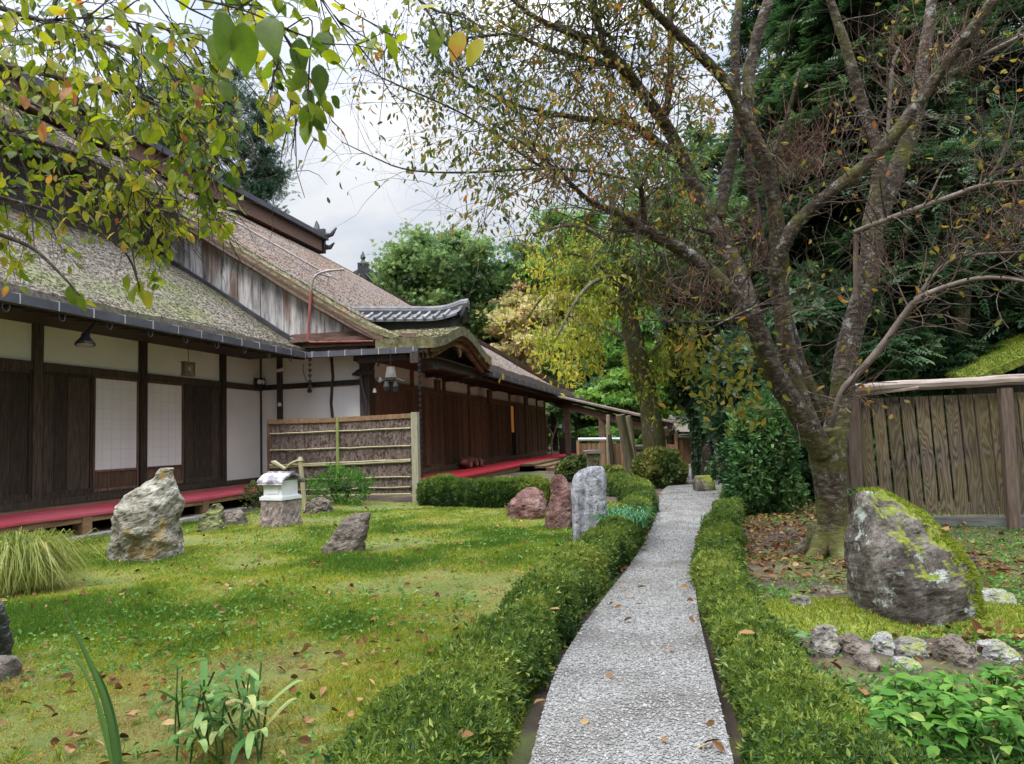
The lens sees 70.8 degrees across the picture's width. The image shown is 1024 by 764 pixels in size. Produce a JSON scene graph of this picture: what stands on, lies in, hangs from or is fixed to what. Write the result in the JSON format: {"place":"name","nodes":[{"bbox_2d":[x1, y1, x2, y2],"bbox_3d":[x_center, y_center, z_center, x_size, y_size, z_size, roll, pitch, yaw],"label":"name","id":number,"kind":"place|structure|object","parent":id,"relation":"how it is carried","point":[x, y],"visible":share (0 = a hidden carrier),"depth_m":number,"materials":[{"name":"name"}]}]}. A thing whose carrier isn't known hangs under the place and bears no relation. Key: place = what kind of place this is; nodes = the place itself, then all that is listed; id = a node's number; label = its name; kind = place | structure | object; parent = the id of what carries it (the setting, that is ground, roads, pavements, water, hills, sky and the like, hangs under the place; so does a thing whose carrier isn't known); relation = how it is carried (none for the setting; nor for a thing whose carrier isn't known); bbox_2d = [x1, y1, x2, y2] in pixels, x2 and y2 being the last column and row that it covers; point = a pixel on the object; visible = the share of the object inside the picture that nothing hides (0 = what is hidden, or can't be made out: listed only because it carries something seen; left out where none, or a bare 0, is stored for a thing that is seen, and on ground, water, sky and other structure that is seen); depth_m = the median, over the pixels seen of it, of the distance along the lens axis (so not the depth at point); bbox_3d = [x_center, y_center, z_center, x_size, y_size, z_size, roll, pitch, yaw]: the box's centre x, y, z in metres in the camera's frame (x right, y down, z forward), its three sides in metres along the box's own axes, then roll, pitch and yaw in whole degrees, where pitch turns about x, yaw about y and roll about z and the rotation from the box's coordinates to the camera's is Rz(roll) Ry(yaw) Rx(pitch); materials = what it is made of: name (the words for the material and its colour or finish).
{"place":"outdoors","nodes":[
{"label":"outdoors","id":0,"kind":"place"},
{"bbox_2d":[0,0,1020,278],"label":"sky","id":1,"kind":"structure","parent":0,"point":[377,217],"materials":[{"name":"white"}]},
{"bbox_2d":[0,444,1023,763],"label":"ground","id":2,"kind":"structure","parent":0,"point":[526,736],"depth_m":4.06,"materials":[{"name":"plant"}]},
{"bbox_2d":[0,602,13,655],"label":"dark rock","id":3,"kind":"object","parent":2,"relation":"on","point":[6,642],"visible":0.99,"depth_m":4.09,"materials":[{"name":"grey stone"}]},
{"bbox_2d":[0,655,21,681],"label":"garden rock","id":4,"kind":"object","parent":2,"relation":"on","point":[10,666],"visible":0.99,"depth_m":3.82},
{"bbox_2d":[0,526,119,596],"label":"grass tussock","id":5,"kind":"object","parent":2,"relation":"on","point":[28,559],"depth_m":6.08,"materials":[{"name":"plant"}]},
{"bbox_2d":[63,608,122,763],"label":"iris leaves","id":6,"kind":"object","parent":2,"relation":"on","point":[113,747],"visible":1,"depth_m":2.59,"materials":[{"name":"plant"}]},
{"bbox_2d":[106,468,184,561],"bbox_3d":[-3.959,1.446,7.816,0.763,1.012,0.660,-3,-4,13],"label":"standing rock","id":7,"kind":"object","parent":2,"relation":"on","point":[145,520],"visible":0.99,"depth_m":7.60,"materials":[{"name":"stone"}]},
{"bbox_2d":[113,55,303,213],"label":"tall tree","id":8,"kind":"object","parent":2,"relation":"on","point":[264,189],"visible":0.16,"depth_m":52.51,"materials":[{"name":"green plant"}]},
{"bbox_2d":[197,503,227,530],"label":"garden rock","id":9,"kind":"object","parent":2,"relation":"on","point":[213,517],"visible":0.99,"depth_m":10.16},
{"bbox_2d":[146,658,305,763],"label":"bamboo grass","id":10,"kind":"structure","parent":2,"relation":"on","point":[206,721],"depth_m":2.66,"materials":[{"name":"plant"}]},
{"bbox_2d":[0,0,503,312],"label":"overhanging tree","id":11,"kind":"object","parent":2,"relation":"on","point":[241,38],"visible":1,"depth_m":2.94,"materials":[{"name":"green plant"}]},
{"bbox_2d":[259,498,302,526],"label":"stone plinth","id":12,"kind":"structure","parent":2,"relation":"on","point":[274,513],"depth_m":10.16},
{"bbox_2d":[257,471,303,500],"bbox_3d":[-3.321,1.482,10.339,0.470,0.395,0.456,-4,-5,24],"label":"shrine box","id":13,"kind":"object","parent":12,"relation":"on","point":[280,485],"visible":1,"depth_m":10.21,"materials":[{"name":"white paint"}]},
{"bbox_2d":[0,60,588,540],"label":"temple hall","id":14,"kind":"structure","parent":2,"relation":"on","point":[122,408],"depth_m":16.35,"materials":[{"name":"paint"}]},
{"bbox_2d":[0,367,32,500],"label":"board door","id":15,"kind":"structure","parent":14,"relation":"in","point":[16,384],"depth_m":11.42,"materials":[{"name":"brown wood"}]},
{"bbox_2d":[42,371,93,496],"bbox_3d":[-7.643,0.883,12.370,0.043,2.080,1.060,-3,-4,13],"label":"board door","id":16,"kind":"structure","parent":14,"relation":"in","point":[67,439],"depth_m":12.37,"materials":[{"name":"brown wood"}]},
{"bbox_2d":[0,485,263,528],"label":"carpet runner","id":17,"kind":"object","parent":14,"relation":"on","point":[37,516],"visible":0.54,"depth_m":10.80,"materials":[{"name":"carpet"}]},
{"bbox_2d":[184,384,220,481],"bbox_3d":[-6.803,1.120,15.826,0.043,2.080,1.230,-3,-4,13],"label":"board door","id":18,"kind":"structure","parent":14,"relation":"in","point":[202,404],"depth_m":15.81,"materials":[{"name":"brown wood"}]},
{"bbox_2d":[217,210,373,342],"bbox_3d":[-5.679,-3.269,20.648,3.102,5.468,9.118,1,-6,-38],"label":"drench pipe","id":19,"kind":"object","parent":14,"relation":"attached to","point":[321,272],"visible":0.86,"depth_m":17.11,"materials":[{"name":"metal"}]},
{"bbox_2d":[375,384,394,414],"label":"board door","id":20,"kind":"structure","parent":14,"relation":"in","point":[384,401],"depth_m":18.25,"materials":[{"name":"brown wood"}]},
{"bbox_2d":[395,388,411,413],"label":"board door","id":21,"kind":"structure","parent":14,"relation":"in","point":[403,398],"depth_m":19.51,"materials":[{"name":"brown wood"}]},
{"bbox_2d":[414,390,430,467],"bbox_3d":[-2.599,1.368,20.767,0.043,2.220,1.285,-3,-4,13],"label":"board door","id":22,"kind":"structure","parent":14,"relation":"in","point":[425,402],"depth_m":21.04,"materials":[{"name":"brown wood"}]},
{"bbox_2d":[429,392,445,466],"bbox_3d":[-2.292,1.455,22.032,0.043,2.220,1.285,-3,-4,13],"label":"board door","id":23,"kind":"structure","parent":14,"relation":"in","point":[437,427],"depth_m":22.04,"materials":[{"name":"brown wood"}]},
{"bbox_2d":[446,395,458,464],"bbox_3d":[-1.959,1.548,23.399,0.043,2.220,1.255,-3,-4,13],"label":"board door","id":24,"kind":"structure","parent":14,"relation":"in","point":[451,401],"depth_m":23.48,"materials":[{"name":"brown wood"}]},
{"bbox_2d":[457,396,469,459],"bbox_3d":[-1.659,1.633,24.635,0.043,2.220,1.255,-3,-4,13],"label":"board door","id":25,"kind":"structure","parent":14,"relation":"in","point":[463,403],"depth_m":24.65,"materials":[{"name":"brown wood"}]},
{"bbox_2d":[470,398,481,458],"bbox_3d":[-1.313,1.730,26.056,0.043,2.220,1.395,-3,-4,13],"label":"board door","id":26,"kind":"structure","parent":14,"relation":"in","point":[476,428],"depth_m":26.16,"materials":[{"name":"brown wood"}]},
{"bbox_2d":[481,400,491,459],"bbox_3d":[-0.980,1.823,27.428,0.043,2.220,1.395,-3,-4,13],"label":"board door","id":27,"kind":"structure","parent":14,"relation":"in","point":[486,425],"depth_m":27.45,"materials":[{"name":"brown wood"}]},
{"bbox_2d":[492,402,502,457],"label":"board door","id":28,"kind":"structure","parent":14,"relation":"in","point":[497,423],"depth_m":29.05,"materials":[{"name":"brown wood"}]},
{"bbox_2d":[421,453,575,479],"bbox_3d":[0.209,3.019,26.869,1.258,0.050,22.400,-3,-4,13],"label":"carpet runner","id":29,"kind":"object","parent":14,"relation":"on","point":[473,471],"visible":0.73,"depth_m":23.02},
{"bbox_2d":[501,403,510,456],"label":"board door","id":30,"kind":"structure","parent":14,"relation":"in","point":[505,409],"depth_m":30.39,"materials":[{"name":"brown wood"}]},
{"bbox_2d":[514,405,525,454],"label":"board door","id":31,"kind":"structure","parent":14,"relation":"in","point":[519,411],"depth_m":32.94,"materials":[{"name":"brown wood"}]},
{"bbox_2d":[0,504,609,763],"bbox_3d":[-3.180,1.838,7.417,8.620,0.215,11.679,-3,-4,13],"label":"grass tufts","id":32,"kind":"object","parent":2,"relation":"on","point":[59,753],"visible":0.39,"depth_m":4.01,"materials":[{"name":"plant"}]},
{"bbox_2d":[4,500,613,763],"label":"clover cover","id":33,"kind":"object","parent":2,"relation":"on","point":[311,757],"visible":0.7,"depth_m":4.68,"materials":[{"name":"plant"}]},
{"bbox_2d":[0,502,673,763],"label":"fallen leaves","id":34,"kind":"object","parent":2,"relation":"on","point":[70,747],"depth_m":3.73,"materials":[{"name":"plant"}]},
{"bbox_2d":[304,462,378,504],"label":"nandina bush","id":35,"kind":"object","parent":2,"relation":"on","point":[339,487],"visible":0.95,"depth_m":13.46,"materials":[{"name":"green plant"}]},
{"bbox_2d":[267,412,420,501],"bbox_3d":[-3.435,1.544,14.479,3.313,1.750,0.169,-3,-4,13],"label":"bamboo screen","id":36,"kind":"object","parent":2,"relation":"on","point":[384,450],"visible":0.75,"depth_m":14.39,"materials":[{"name":"brown wood"}]},
{"bbox_2d":[321,512,370,553],"bbox_3d":[-1.833,1.655,7.900,0.543,0.422,0.362,-3,-4,13],"label":"slanted rock","id":37,"kind":"object","parent":2,"relation":"on","point":[350,532],"visible":0.98,"depth_m":7.79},
{"bbox_2d":[358,218,512,344],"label":"green tree","id":38,"kind":"object","parent":2,"relation":"on","point":[435,281],"visible":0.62,"depth_m":51.56,"materials":[{"name":"green plant"}]},
{"bbox_2d":[415,472,550,507],"bbox_3d":[-0.572,1.885,12.519,3.200,0.653,1.077,-4,-5,31],"label":"clipped hedge","id":39,"kind":"object","parent":2,"relation":"on","point":[443,490],"visible":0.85,"depth_m":12.11,"materials":[{"name":"plant"}]},
{"bbox_2d":[320,470,659,763],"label":"clipped hedge","id":40,"kind":"object","parent":2,"relation":"on","point":[481,676],"visible":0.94,"depth_m":3.01,"materials":[{"name":"plant"}]},
{"bbox_2d":[455,232,590,360],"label":"green tree","id":41,"kind":"object","parent":2,"relation":"on","point":[492,266],"visible":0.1,"depth_m":53.19,"materials":[{"name":"green plant"}]},
{"bbox_2d":[507,487,546,519],"bbox_3d":[0.205,1.776,10.576,0.609,0.455,0.566,-3,-4,13],"label":"garden rock","id":42,"kind":"object","parent":2,"relation":"on","point":[530,503],"visible":0.99,"depth_m":10.38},
{"bbox_2d":[475,288,610,451],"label":"maple tree","id":43,"kind":"object","parent":2,"relation":"on","point":[509,312],"visible":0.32,"depth_m":49.41,"materials":[{"name":"yellow plant"}]},
{"bbox_2d":[544,474,572,529],"bbox_3d":[0.607,1.559,9.442,0.415,0.688,0.465,-3,-4,13],"label":"upright rock","id":44,"kind":"object","parent":2,"relation":"on","point":[559,511],"visible":0.92,"depth_m":9.28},
{"bbox_2d":[481,202,650,432],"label":"green tree","id":45,"kind":"object","parent":2,"relation":"on","point":[551,217],"visible":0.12,"depth_m":52.21,"materials":[{"name":"green plant"}]},
{"bbox_2d":[553,454,586,481],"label":"round shrub","id":46,"kind":"object","parent":2,"relation":"on","point":[569,467],"visible":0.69,"depth_m":17.71,"materials":[{"name":"green plant"}]},
{"bbox_2d":[571,466,606,541],"bbox_3d":[0.796,1.310,7.407,0.375,0.885,0.275,-2,-4,2],"label":"upright rock","id":47,"kind":"object","parent":2,"relation":"on","point":[588,490],"visible":0.73,"depth_m":7.32,"materials":[{"name":"stone"}]},
{"bbox_2d":[526,318,667,429],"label":"green tree","id":48,"kind":"object","parent":2,"relation":"on","point":[579,424],"visible":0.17,"depth_m":45.15,"materials":[{"name":"green plant"}]},
{"bbox_2d":[576,437,623,467],"bbox_3d":[2.887,2.357,23.577,1.546,1.097,0.129,-2,-4,0],"label":"slat fence","id":49,"kind":"object","parent":2,"relation":"on","point":[617,447],"visible":0.42,"depth_m":23.59,"materials":[{"name":"white paint"}]},
{"bbox_2d":[561,425,639,452],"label":"fern hedge","id":50,"kind":"object","parent":2,"relation":"on","point":[590,432],"visible":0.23,"depth_m":39.78,"materials":[{"name":"green plant"}]},
{"bbox_2d":[498,181,706,450],"bbox_3d":[1.930,-0.999,16.118,3.758,6.912,5.326,-8,-7,54],"label":"weeping cherry","id":51,"kind":"object","parent":2,"relation":"on","point":[641,374],"visible":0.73,"depth_m":15.71,"materials":[{"name":"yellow plant"}]},
{"bbox_2d":[551,395,674,463],"bbox_3d":[3.198,1.623,28.234,0.774,3.348,12.199,-1,-5,-14],"label":"roofed corridor","id":52,"kind":"object","parent":2,"relation":"on","point":[599,415],"visible":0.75,"depth_m":28.09,"materials":[{"name":"brown wood"}]},
{"bbox_2d":[211,0,1023,562],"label":"cherry tree","id":53,"kind":"object","parent":2,"relation":"on","point":[819,422],"visible":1,"depth_m":6.20,"materials":[{"name":"brown plant"}]},
{"bbox_2d":[589,504,660,527],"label":"liriope clump","id":54,"kind":"object","parent":2,"relation":"on","point":[639,517],"visible":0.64,"depth_m":7.20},
{"bbox_2d":[616,414,633,473],"bbox_3d":[2.905,1.682,18.111,0.565,1.761,0.274,0,-5,-27],"label":"prop pole","id":55,"kind":"object","parent":2,"relation":"on","point":[626,446],"visible":0.67,"depth_m":18.01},
{"bbox_2d":[570,367,683,420],"bbox_3d":[4.999,1.420,31.287,4.242,4.312,4.361,-6,-6,42],"label":"maple tree","id":56,"kind":"object","parent":2,"relation":"on","point":[624,399],"visible":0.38,"depth_m":30.97,"materials":[{"name":"green plant"}]},
{"bbox_2d":[584,296,681,443],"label":"green tree","id":57,"kind":"object","parent":2,"relation":"on","point":[609,349],"visible":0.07,"depth_m":43.29,"materials":[{"name":"green plant"}]},
{"bbox_2d":[549,116,759,479],"bbox_3d":[3.554,-1.697,16.667,4.592,8.432,4.553,-6,-6,44],"label":"broadleaf tree","id":58,"kind":"object","parent":2,"relation":"on","point":[734,204],"visible":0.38,"depth_m":15.72,"materials":[{"name":"green plant"}]},
{"bbox_2d":[624,340,684,443],"bbox_3d":[7.584,0.754,33.007,4.978,5.740,4.553,-3,-4,13],"label":"maple tree","id":59,"kind":"object","parent":2,"relation":"on","point":[665,389],"visible":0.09,"depth_m":32.78,"materials":[{"name":"green plant"}]},
{"bbox_2d":[629,445,689,488],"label":"round shrub","id":60,"kind":"object","parent":2,"relation":"on","point":[662,467],"visible":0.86,"depth_m":14.99,"materials":[{"name":"green plant"}]},
{"bbox_2d":[665,415,691,462],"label":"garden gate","id":61,"kind":"structure","parent":2,"relation":"on","point":[684,448],"depth_m":25.76,"materials":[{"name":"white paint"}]},
{"bbox_2d":[653,276,730,479],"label":"ivy column","id":62,"kind":"structure","parent":2,"relation":"on","point":[702,450],"depth_m":16.30,"materials":[{"name":"green plant"}]},
{"bbox_2d":[641,118,743,361],"bbox_3d":[11.254,-4.146,31.554,12.238,15.036,11.649,-2,-4,5],"label":"evergreen tree","id":63,"kind":"object","parent":2,"relation":"on","point":[712,171],"visible":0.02,"depth_m":30.72,"materials":[{"name":"green plant"}]},
{"bbox_2d":[669,0,812,431],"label":"conifer tree","id":64,"kind":"object","parent":2,"relation":"on","point":[747,24],"visible":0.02,"depth_m":22.07,"materials":[{"name":"green plant"}]},
{"bbox_2d":[704,384,811,515],"bbox_3d":[3.417,0.944,9.952,1.286,1.860,1.446,-1,-4,-11],"label":"camellia bush","id":65,"kind":"object","parent":2,"relation":"on","point":[753,460],"visible":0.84,"depth_m":9.55,"materials":[{"name":"green plant"}]},
{"bbox_2d":[690,257,877,502],"bbox_3d":[4.693,0.024,12.070,3.380,4.126,2.922,-3,-4,13],"label":"evergreen shrub","id":66,"kind":"object","parent":2,"relation":"on","point":[813,354],"visible":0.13,"depth_m":11.56,"materials":[{"name":"green plant"}]},
{"bbox_2d":[686,483,943,763],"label":"clipped hedge","id":67,"kind":"object","parent":2,"relation":"on","point":[790,703],"visible":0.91,"depth_m":2.80,"materials":[{"name":"plant"}]},
{"bbox_2d":[809,623,840,657],"bbox_3d":[1.621,1.352,3.755,0.165,0.170,0.201,-3,-4,13],"label":"edging stone","id":68,"kind":"object","parent":2,"relation":"on","point":[824,639],"visible":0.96,"depth_m":3.70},
{"bbox_2d":[725,0,925,449],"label":"conifer tree","id":69,"kind":"object","parent":2,"relation":"on","point":[789,7],"visible":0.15,"depth_m":14.10,"materials":[{"name":"green plant"}]},
{"bbox_2d":[714,2,940,332],"bbox_3d":[8.512,-5.570,19.461,7.749,16.208,8.370,-3,-4,13],"label":"conifer tree","id":70,"kind":"object","parent":2,"relation":"on","point":[775,5],"visible":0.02,"depth_m":19.68,"materials":[{"name":"green plant"}]},
{"bbox_2d":[838,633,873,659],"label":"edging stone","id":71,"kind":"object","parent":2,"relation":"on","point":[851,645],"visible":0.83,"depth_m":3.62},
{"bbox_2d":[853,652,882,671],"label":"edging stone","id":72,"kind":"object","parent":2,"relation":"on","point":[868,661],"visible":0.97,"depth_m":3.44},
{"bbox_2d":[841,703,919,746],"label":"broadleaf plant","id":73,"kind":"object","parent":2,"relation":"on","point":[881,713],"visible":0.66,"depth_m":2.50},
{"bbox_2d":[740,0,1023,399],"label":"conifer tree","id":74,"kind":"object","parent":2,"relation":"on","point":[846,8],"visible":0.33,"depth_m":12.06,"materials":[{"name":"green plant"}]},
{"bbox_2d":[742,498,1023,760],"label":"fallen leaves","id":75,"kind":"object","parent":2,"relation":"on","point":[976,625],"visible":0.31,"depth_m":6.10,"materials":[{"name":"plant"}]},
{"bbox_2d":[870,631,895,655],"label":"edging stone","id":76,"kind":"object","parent":2,"relation":"on","point":[881,642],"visible":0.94,"depth_m":3.66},
{"bbox_2d":[743,500,1023,763],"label":"weeds","id":77,"kind":"object","parent":2,"relation":"on","point":[967,757],"visible":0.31,"depth_m":3.57,"materials":[{"name":"plant"}]},
{"bbox_2d":[743,500,1023,763],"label":"ground moss","id":78,"kind":"object","parent":2,"relation":"on","point":[969,641],"visible":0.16,"depth_m":5.22,"materials":[{"name":"green plant"}]},
{"bbox_2d":[799,255,970,501],"bbox_3d":[5.822,-0.063,11.889,3.473,4.198,2.661,-3,-4,13],"label":"evergreen shrub","id":79,"kind":"object","parent":2,"relation":"on","point":[912,372],"visible":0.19,"depth_m":11.06,"materials":[{"name":"green plant"}]},
{"bbox_2d":[765,598,1023,641],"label":"moss mound","id":80,"kind":"object","parent":2,"relation":"on","point":[853,628],"visible":0.22,"depth_m":4.01,"materials":[{"name":"plant"}]},
{"bbox_2d":[763,594,1023,640],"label":"moss tufts","id":81,"kind":"object","parent":80,"relation":"on","point":[850,603],"visible":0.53,"depth_m":4.11,"materials":[{"name":"green plant"}]},
{"bbox_2d":[844,486,985,626],"bbox_3d":[2.378,1.054,4.309,0.718,0.879,0.789,-3,-4,13],"label":"mossy boulder","id":82,"kind":"object","parent":80,"relation":"on","point":[908,562],"visible":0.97,"depth_m":4.04,"materials":[{"name":"grey stone"}]},
{"bbox_2d":[869,687,932,750],"bbox_3d":[1.419,1.220,2.622,0.215,0.179,0.225,-3,-4,13],"label":"broadleaf plant","id":83,"kind":"object","parent":2,"relation":"on","point":[902,705],"visible":0.66,"depth_m":2.60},
{"bbox_2d":[871,666,932,724],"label":"broadleaf plant","id":84,"kind":"object","parent":2,"relation":"on","point":[876,698],"visible":0.61,"depth_m":2.83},
{"bbox_2d":[791,25,1023,357],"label":"conifer tree","id":85,"kind":"object","parent":2,"relation":"on","point":[930,225],"visible":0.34,"depth_m":11.25,"materials":[{"name":"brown plant"}]},
{"bbox_2d":[893,636,929,659],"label":"edging stone","id":86,"kind":"object","parent":2,"relation":"on","point":[906,646],"visible":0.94,"depth_m":3.60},
{"bbox_2d":[846,374,1023,530],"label":"board fence","id":87,"kind":"object","parent":2,"relation":"on","point":[1007,460],"visible":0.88,"depth_m":8.02,"materials":[{"name":"wood"}]},
{"bbox_2d":[846,0,1023,342],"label":"conifer tree","id":88,"kind":"object","parent":2,"relation":"on","point":[1012,86],"visible":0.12,"depth_m":12.56,"materials":[{"name":"green plant"}]},
{"bbox_2d":[909,694,978,757],"bbox_3d":[1.515,1.207,2.500,0.261,0.180,0.184,0,-5,-19],"label":"broadleaf plant","id":89,"kind":"object","parent":2,"relation":"on","point":[960,738],"visible":0.96,"depth_m":2.50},
{"bbox_2d":[875,280,1014,479],"bbox_3d":[7.460,-0.001,12.396,3.337,4.051,2.713,-3,-4,13],"label":"evergreen shrub","id":90,"kind":"object","parent":2,"relation":"on","point":[976,334],"visible":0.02,"depth_m":11.73,"materials":[{"name":"green plant"}]},
{"bbox_2d":[912,670,977,718],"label":"broadleaf plant","id":91,"kind":"object","parent":2,"relation":"on","point":[949,677],"visible":0.52,"depth_m":2.80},
{"bbox_2d":[908,684,982,738],"bbox_3d":[1.576,1.213,2.640,0.244,0.185,0.168,-5,-5,36],"label":"broadleaf plant","id":92,"kind":"object","parent":2,"relation":"on","point":[931,705],"visible":0.55,"depth_m":2.64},
{"bbox_2d":[931,633,977,668],"bbox_3d":[2.142,1.314,3.495,0.179,0.172,0.239,-3,-4,13],"label":"edging stone","id":93,"kind":"object","parent":2,"relation":"on","point":[955,650],"visible":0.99,"depth_m":3.44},
{"bbox_2d":[934,692,998,735],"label":"broadleaf plant","id":94,"kind":"object","parent":2,"relation":"on","point":[970,697],"visible":0.41,"depth_m":2.67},
{"bbox_2d":[937,332,1023,502],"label":"mossy roof","id":95,"kind":"structure","parent":2,"relation":"on","point":[1002,360],"depth_m":10.30,"materials":[{"name":"green plant"}]},
{"bbox_2d":[947,703,1023,763],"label":"broadleaf plant","id":96,"kind":"object","parent":2,"relation":"on","point":[978,724],"visible":0.92,"depth_m":2.46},
{"bbox_2d":[954,663,1023,705],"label":"broadleaf plant","id":97,"kind":"object","parent":2,"relation":"on","point":[985,673],"visible":0.71,"depth_m":2.86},
{"bbox_2d":[970,245,1023,374],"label":"evergreen shrub","id":98,"kind":"object","parent":2,"relation":"on","point":[1006,304],"visible":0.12,"depth_m":11.75,"materials":[{"name":"green plant"}]},
{"bbox_2d":[975,638,1022,663],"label":"edging stone","id":99,"kind":"object","parent":2,"relation":"on","point":[993,649],"visible":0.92,"depth_m":3.46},
{"bbox_2d":[981,588,1017,604],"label":"edging stone","id":100,"kind":"object","parent":2,"relation":"on","point":[999,595],"visible":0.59,"depth_m":4.48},
{"bbox_2d":[980,705,1023,761],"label":"broadleaf plant","id":101,"kind":"object","parent":2,"relation":"on","point":[1013,724],"visible":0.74,"depth_m":2.46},
{"bbox_2d":[982,684,1023,724],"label":"broadleaf plant","id":102,"kind":"object","parent":2,"relation":"on","point":[1012,695],"visible":0.74,"depth_m":2.71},
{"bbox_2d":[520,458,560,471],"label":"wooden steps","id":103,"kind":"structure","parent":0,"point":[545,465],"depth_m":24.47,"materials":[{"name":"brown wood"}]},
{"bbox_2d":[529,464,733,763],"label":"gravel path","id":104,"kind":"structure","parent":0,"point":[648,669],"depth_m":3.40,"materials":[{"name":"gravel"}]},
{"bbox_2d":[534,493,724,750],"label":"fallen leaves","id":105,"kind":"object","parent":104,"relation":"on","point":[717,743],"depth_m":3.02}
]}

